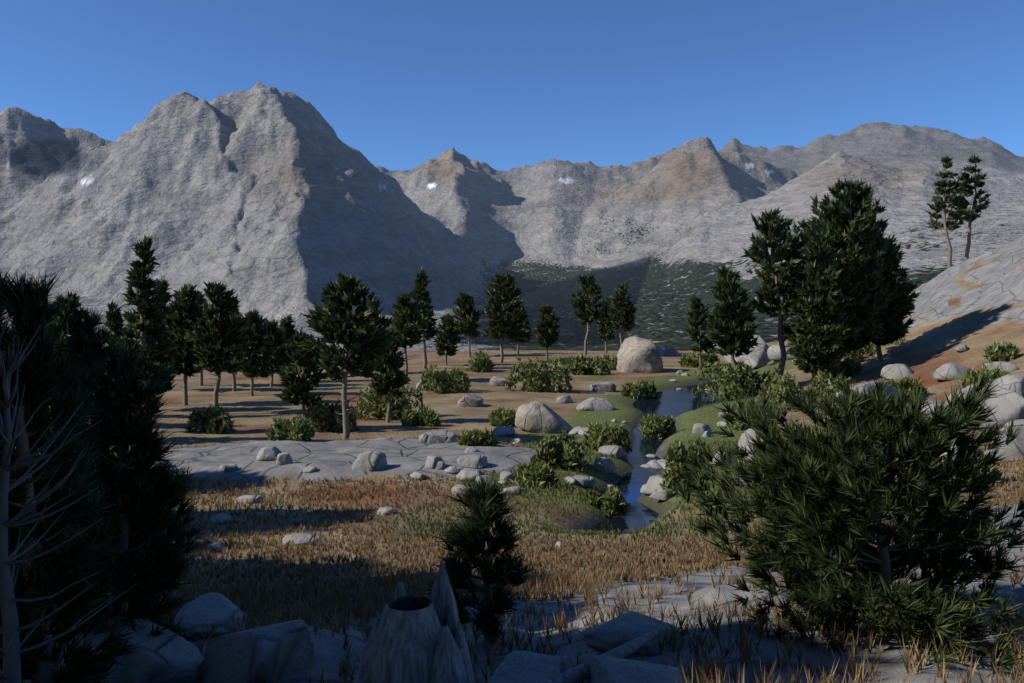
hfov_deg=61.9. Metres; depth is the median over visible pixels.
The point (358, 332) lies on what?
pine
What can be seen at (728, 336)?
pine
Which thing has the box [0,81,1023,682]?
terrain
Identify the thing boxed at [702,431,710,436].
rock
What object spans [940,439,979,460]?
boulder
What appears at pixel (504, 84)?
sky
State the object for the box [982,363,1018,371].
rock
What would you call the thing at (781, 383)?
bush
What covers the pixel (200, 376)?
pine
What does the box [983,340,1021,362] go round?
bush
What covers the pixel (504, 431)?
boulder
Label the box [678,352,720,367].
shrub
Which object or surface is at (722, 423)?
rock
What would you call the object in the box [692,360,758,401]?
shrub
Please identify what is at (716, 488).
shrub
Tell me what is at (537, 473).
shrub
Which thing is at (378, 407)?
bush
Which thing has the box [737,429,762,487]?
boulder
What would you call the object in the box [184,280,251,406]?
pine
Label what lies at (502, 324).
pine
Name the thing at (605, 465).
rock
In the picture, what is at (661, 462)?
rock
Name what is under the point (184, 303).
pine
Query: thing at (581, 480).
rock
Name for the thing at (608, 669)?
boulder
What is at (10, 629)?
snag
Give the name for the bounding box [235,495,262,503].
boulder
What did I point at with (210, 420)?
bush
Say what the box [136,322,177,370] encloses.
pine
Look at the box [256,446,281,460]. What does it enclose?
boulder
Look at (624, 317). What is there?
pine
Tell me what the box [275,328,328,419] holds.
pine
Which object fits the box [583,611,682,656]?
boulder
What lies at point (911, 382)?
shrub
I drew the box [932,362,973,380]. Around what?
boulder
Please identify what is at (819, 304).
pine
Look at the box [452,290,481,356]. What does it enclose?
pine
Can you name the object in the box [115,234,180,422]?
pine
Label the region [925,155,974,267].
pine
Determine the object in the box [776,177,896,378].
pine
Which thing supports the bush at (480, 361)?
on the terrain at (270, 203)
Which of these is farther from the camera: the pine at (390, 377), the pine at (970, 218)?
the pine at (970, 218)
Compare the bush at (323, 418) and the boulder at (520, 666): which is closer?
the boulder at (520, 666)
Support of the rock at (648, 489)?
on the terrain at (270, 203)
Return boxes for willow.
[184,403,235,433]
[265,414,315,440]
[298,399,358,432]
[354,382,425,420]
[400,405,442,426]
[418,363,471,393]
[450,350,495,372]
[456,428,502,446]
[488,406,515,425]
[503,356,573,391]
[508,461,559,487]
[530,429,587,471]
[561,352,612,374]
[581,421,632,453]
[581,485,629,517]
[602,354,617,369]
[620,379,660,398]
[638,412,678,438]
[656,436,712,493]
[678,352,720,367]
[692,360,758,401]
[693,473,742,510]
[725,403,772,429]
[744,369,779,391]
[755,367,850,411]
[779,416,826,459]
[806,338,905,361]
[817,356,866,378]
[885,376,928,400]
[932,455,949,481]
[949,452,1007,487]
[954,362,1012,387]
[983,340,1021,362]
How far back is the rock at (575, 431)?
36.62 m
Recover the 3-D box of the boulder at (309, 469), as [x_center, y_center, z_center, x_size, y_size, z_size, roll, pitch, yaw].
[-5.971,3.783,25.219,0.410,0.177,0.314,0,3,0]
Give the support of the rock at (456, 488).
on the terrain at (270, 203)
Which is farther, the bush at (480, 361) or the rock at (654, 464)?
the bush at (480, 361)
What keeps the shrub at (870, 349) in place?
on the terrain at (270, 203)
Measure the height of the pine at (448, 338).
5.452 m
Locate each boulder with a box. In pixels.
[25,617,201,682]
[172,592,249,640]
[199,619,316,682]
[206,542,222,551]
[210,513,233,523]
[219,463,238,471]
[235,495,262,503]
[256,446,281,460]
[276,452,292,464]
[282,533,315,545]
[303,466,316,472]
[352,450,387,471]
[376,506,394,515]
[419,430,457,443]
[457,393,482,406]
[488,651,571,682]
[489,376,506,385]
[493,426,514,436]
[515,401,571,433]
[556,396,572,403]
[576,397,615,410]
[580,654,690,682]
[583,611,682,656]
[590,382,616,391]
[598,445,623,457]
[617,336,662,372]
[657,344,678,354]
[692,423,711,434]
[724,335,769,367]
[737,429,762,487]
[767,343,798,360]
[836,381,904,409]
[881,364,913,378]
[920,399,946,421]
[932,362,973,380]
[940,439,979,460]
[946,383,1023,430]
[983,419,1023,460]
[992,374,1023,396]
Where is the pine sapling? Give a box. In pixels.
[420,465,543,645]
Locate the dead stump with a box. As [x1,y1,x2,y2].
[353,561,474,682]
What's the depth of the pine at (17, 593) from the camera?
6.93 m
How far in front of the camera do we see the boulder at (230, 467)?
25.66 m
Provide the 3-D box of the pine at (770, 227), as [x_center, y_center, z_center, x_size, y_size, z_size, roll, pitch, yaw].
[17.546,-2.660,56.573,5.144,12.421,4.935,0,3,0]
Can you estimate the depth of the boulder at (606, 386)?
58.87 m
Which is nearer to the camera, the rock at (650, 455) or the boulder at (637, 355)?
the rock at (650, 455)
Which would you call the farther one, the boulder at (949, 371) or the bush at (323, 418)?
the boulder at (949, 371)
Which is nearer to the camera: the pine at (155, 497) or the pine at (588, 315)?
the pine at (155, 497)
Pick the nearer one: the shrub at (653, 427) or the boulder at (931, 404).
the boulder at (931, 404)
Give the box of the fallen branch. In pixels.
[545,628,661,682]
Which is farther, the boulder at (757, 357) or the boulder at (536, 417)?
the boulder at (757, 357)
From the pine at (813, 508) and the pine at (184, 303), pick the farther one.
the pine at (184, 303)
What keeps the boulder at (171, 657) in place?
on the terrain at (270, 203)
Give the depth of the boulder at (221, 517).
18.89 m
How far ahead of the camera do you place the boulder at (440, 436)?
30.76 m
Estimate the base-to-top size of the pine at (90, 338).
4.259 m
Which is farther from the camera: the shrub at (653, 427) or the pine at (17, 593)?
the shrub at (653, 427)
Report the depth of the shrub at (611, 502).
21.79 m
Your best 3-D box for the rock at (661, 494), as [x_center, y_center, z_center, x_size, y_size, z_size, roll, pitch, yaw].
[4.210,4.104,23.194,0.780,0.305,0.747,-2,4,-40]
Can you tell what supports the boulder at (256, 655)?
on the terrain at (270, 203)
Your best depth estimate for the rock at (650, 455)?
32.86 m
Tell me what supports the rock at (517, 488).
on the terrain at (270, 203)
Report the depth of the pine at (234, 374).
57.02 m
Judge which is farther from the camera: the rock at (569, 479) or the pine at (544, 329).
the pine at (544, 329)
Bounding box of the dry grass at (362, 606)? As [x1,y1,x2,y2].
[22,418,1023,682]
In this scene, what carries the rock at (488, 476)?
on the terrain at (270, 203)
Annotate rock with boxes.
[410,471,425,479]
[425,455,443,468]
[434,460,445,468]
[444,466,459,472]
[451,484,468,495]
[456,468,483,480]
[457,455,486,467]
[464,446,476,452]
[475,475,495,484]
[500,471,514,483]
[502,486,523,494]
[510,438,521,443]
[564,476,575,483]
[569,426,584,434]
[573,475,595,485]
[578,428,588,434]
[593,457,614,473]
[640,484,656,494]
[646,454,657,456]
[646,475,672,489]
[647,460,662,468]
[649,487,678,499]
[657,459,665,468]
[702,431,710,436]
[711,451,737,465]
[717,421,726,426]
[955,344,967,351]
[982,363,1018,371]
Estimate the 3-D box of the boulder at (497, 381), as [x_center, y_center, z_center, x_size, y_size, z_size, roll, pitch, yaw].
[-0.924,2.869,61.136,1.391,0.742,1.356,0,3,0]
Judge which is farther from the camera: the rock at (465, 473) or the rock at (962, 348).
the rock at (962, 348)
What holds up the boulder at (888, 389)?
on the terrain at (270, 203)
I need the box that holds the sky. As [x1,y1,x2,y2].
[0,0,1023,170]
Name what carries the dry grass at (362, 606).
on the terrain at (270, 203)
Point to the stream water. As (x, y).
(675, 403)
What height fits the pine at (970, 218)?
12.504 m
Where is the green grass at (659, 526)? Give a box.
[390,438,766,540]
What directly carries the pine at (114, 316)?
on the terrain at (270, 203)
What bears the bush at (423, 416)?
on the terrain at (270, 203)
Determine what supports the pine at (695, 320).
on the terrain at (270, 203)
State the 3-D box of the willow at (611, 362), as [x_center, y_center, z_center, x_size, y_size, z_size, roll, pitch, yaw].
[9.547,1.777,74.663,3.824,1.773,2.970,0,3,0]
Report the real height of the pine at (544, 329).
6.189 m
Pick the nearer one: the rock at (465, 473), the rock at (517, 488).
the rock at (517, 488)
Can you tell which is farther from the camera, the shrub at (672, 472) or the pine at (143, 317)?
the pine at (143, 317)
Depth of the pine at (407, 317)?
63.09 m
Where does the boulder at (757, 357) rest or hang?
on the terrain at (270, 203)
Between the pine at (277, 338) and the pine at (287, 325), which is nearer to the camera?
the pine at (277, 338)
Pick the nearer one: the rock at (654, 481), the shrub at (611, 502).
the shrub at (611, 502)
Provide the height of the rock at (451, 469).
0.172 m
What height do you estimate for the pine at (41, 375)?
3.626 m
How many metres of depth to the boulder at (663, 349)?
92.04 m
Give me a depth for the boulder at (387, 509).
19.59 m
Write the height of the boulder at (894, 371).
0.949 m
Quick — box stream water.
[587,379,729,534]
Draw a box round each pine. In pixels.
[0,266,67,615]
[0,269,145,682]
[32,306,130,603]
[43,290,91,413]
[48,335,208,644]
[104,299,125,393]
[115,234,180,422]
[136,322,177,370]
[153,278,172,330]
[163,279,210,405]
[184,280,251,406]
[193,288,216,385]
[226,297,242,390]
[231,308,274,395]
[260,317,291,386]
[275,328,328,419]
[277,314,297,368]
[296,268,394,439]
[368,326,412,422]
[389,290,426,373]
[412,267,438,368]
[431,313,463,365]
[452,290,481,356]
[480,272,525,362]
[507,299,532,353]
[532,304,561,359]
[570,274,604,356]
[596,295,616,352]
[606,281,637,346]
[672,366,1023,671]
[684,294,717,369]
[705,265,762,394]
[741,208,808,375]
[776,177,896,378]
[785,229,864,379]
[861,228,921,361]
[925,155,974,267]
[946,154,990,259]
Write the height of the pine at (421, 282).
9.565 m
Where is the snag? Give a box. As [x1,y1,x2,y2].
[0,317,136,682]
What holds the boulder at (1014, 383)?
on the terrain at (270, 203)
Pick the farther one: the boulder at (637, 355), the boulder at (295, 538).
the boulder at (637, 355)
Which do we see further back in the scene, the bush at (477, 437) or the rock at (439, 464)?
the bush at (477, 437)
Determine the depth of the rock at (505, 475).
24.71 m
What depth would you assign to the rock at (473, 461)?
26.03 m
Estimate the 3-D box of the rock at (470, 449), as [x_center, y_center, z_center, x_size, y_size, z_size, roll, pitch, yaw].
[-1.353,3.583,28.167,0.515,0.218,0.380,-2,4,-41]
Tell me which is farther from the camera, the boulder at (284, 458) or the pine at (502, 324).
the pine at (502, 324)
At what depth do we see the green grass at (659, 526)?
19.10 m
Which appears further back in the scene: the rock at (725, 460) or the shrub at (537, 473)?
the rock at (725, 460)
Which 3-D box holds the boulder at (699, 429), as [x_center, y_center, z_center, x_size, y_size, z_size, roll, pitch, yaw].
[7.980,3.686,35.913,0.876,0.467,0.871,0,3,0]
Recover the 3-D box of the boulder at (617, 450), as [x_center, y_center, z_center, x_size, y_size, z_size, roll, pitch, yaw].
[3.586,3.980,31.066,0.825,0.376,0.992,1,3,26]
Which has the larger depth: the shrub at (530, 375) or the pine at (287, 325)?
the pine at (287, 325)
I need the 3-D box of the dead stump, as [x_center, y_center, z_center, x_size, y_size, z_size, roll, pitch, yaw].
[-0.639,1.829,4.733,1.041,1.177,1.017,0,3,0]
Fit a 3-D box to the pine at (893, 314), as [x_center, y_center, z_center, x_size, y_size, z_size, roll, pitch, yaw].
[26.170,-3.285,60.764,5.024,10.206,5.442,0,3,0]
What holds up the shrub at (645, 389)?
on the terrain at (270, 203)
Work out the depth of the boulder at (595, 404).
46.05 m
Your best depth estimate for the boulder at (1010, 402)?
29.58 m
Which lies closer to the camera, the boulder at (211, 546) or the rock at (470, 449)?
the boulder at (211, 546)
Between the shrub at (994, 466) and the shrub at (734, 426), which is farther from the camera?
the shrub at (734, 426)
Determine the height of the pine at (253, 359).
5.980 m
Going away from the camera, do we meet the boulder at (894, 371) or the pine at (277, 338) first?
the boulder at (894, 371)
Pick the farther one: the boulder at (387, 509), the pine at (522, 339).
the pine at (522, 339)
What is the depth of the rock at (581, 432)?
36.25 m
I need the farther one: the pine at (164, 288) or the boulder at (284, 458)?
the pine at (164, 288)
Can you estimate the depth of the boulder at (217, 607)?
9.62 m
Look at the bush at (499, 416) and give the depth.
38.86 m
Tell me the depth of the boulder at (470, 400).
47.57 m
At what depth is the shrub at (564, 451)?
26.88 m
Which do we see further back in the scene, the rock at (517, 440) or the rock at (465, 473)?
the rock at (517, 440)
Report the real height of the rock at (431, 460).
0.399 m
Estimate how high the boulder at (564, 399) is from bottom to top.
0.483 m
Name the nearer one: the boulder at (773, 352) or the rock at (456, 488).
the rock at (456, 488)
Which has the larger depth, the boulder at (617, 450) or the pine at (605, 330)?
the pine at (605, 330)
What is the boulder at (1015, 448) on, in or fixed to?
on the terrain at (270, 203)
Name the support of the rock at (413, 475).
on the terrain at (270, 203)
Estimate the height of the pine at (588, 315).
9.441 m
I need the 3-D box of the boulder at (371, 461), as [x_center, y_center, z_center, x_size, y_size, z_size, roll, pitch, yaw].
[-4.333,3.593,25.765,0.976,0.600,0.881,2,3,29]
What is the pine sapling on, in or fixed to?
on the terrain at (270, 203)
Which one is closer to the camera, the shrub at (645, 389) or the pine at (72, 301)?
the pine at (72, 301)
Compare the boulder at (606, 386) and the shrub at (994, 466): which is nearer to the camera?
the shrub at (994, 466)

